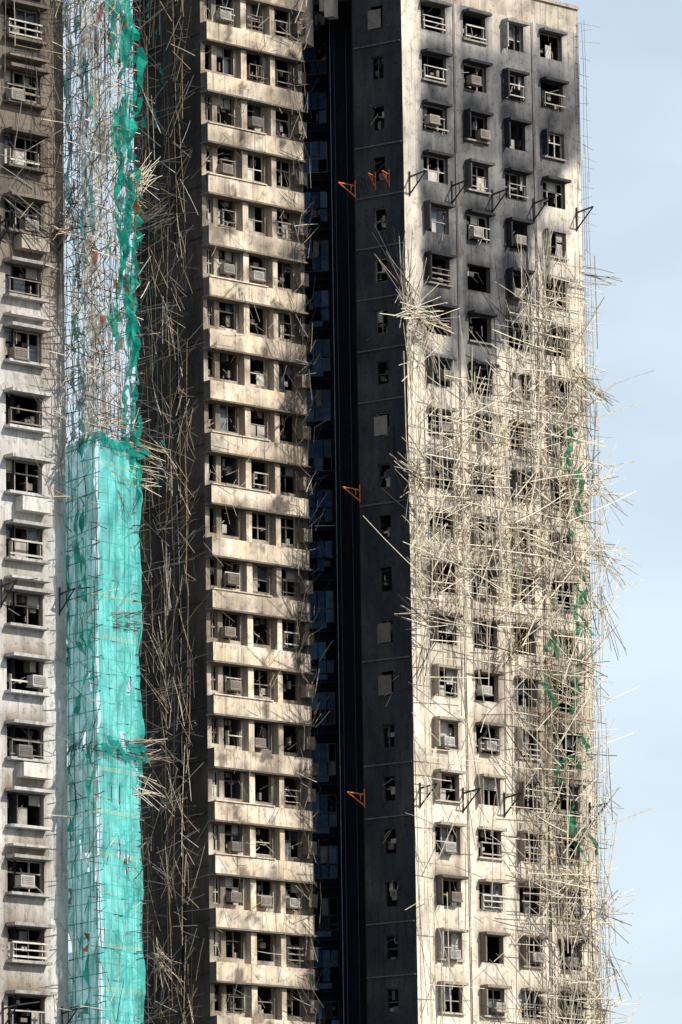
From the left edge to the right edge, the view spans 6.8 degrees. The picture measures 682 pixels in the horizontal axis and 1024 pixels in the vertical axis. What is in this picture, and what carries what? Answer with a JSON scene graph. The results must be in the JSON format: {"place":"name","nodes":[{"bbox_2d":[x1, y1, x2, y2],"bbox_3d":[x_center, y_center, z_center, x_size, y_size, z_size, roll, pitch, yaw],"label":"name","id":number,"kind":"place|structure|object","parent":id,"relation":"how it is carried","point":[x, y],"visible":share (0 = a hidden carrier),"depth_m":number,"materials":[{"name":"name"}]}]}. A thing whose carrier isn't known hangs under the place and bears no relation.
{"place":"outdoors","nodes":[
{"label":"outdoors","id":0,"kind":"place"},
{"bbox_2d":[132,0,599,1023],"bbox_3d":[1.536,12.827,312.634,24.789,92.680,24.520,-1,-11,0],"label":"apartment tower","id":1,"kind":"structure","parent":0,"point":[482,96],"depth_m":307.80,"materials":[{"name":"concrete"}]},
{"bbox_2d":[82,0,337,1023],"bbox_3d":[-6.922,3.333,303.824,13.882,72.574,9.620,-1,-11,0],"label":"bamboo scaffolding","id":2,"kind":"object","parent":1,"relation":"attached to","point":[168,574],"visible":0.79,"depth_m":304.25,"materials":[{"name":"brown wood"}]},
{"bbox_2d":[210,0,572,1023],"bbox_3d":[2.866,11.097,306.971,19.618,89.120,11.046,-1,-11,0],"label":"window glass","id":3,"kind":"structure","parent":1,"relation":"in","point":[327,614],"depth_m":313.18,"materials":[{"name":"black glass"}]},
{"bbox_2d":[200,0,584,1023],"bbox_3d":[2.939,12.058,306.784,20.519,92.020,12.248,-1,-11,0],"label":"window frames","id":4,"kind":"structure","parent":1,"relation":"in","point":[375,19],"depth_m":308.33,"materials":[{"name":"glass"}]},
{"bbox_2d":[338,23,655,1023],"bbox_3d":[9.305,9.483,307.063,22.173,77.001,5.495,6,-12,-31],"label":"bamboo scaffolding","id":5,"kind":"object","parent":1,"relation":"attached to","point":[560,553],"visible":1,"depth_m":308.58,"materials":[{"name":"wood"}]},
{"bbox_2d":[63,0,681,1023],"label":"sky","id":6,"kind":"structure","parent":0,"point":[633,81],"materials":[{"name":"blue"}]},
{"label":"ground","id":7,"kind":"structure","parent":0,"visible":0},
{"bbox_2d":[0,0,68,1023],"bbox_3d":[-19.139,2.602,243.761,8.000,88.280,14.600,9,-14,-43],"label":"apartment tower","id":8,"kind":"structure","parent":7,"relation":"on","point":[33,848],"depth_m":240.72,"materials":[{"name":"concrete"}]},
{"bbox_2d":[4,10,37,541],"bbox_3d":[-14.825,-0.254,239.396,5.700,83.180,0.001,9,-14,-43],"label":"window glass","id":9,"kind":"structure","parent":8,"relation":"in","point":[18,285],"depth_m":242.36,"materials":[{"name":"black glass"}]},
{"bbox_2d":[2,6,49,1023],"bbox_3d":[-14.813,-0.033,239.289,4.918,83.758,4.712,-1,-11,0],"label":"window frames","id":10,"kind":"structure","parent":8,"relation":"in","point":[31,603],"depth_m":240.42,"materials":[{"name":"glass"}]},
{"bbox_2d":[0,0,176,1023],"bbox_3d":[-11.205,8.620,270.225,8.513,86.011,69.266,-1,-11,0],"label":"bamboo scaffolding","id":11,"kind":"object","parent":7,"relation":"on","point":[113,626],"visible":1,"depth_m":241.80,"materials":[{"name":"fabric"}]}
]}

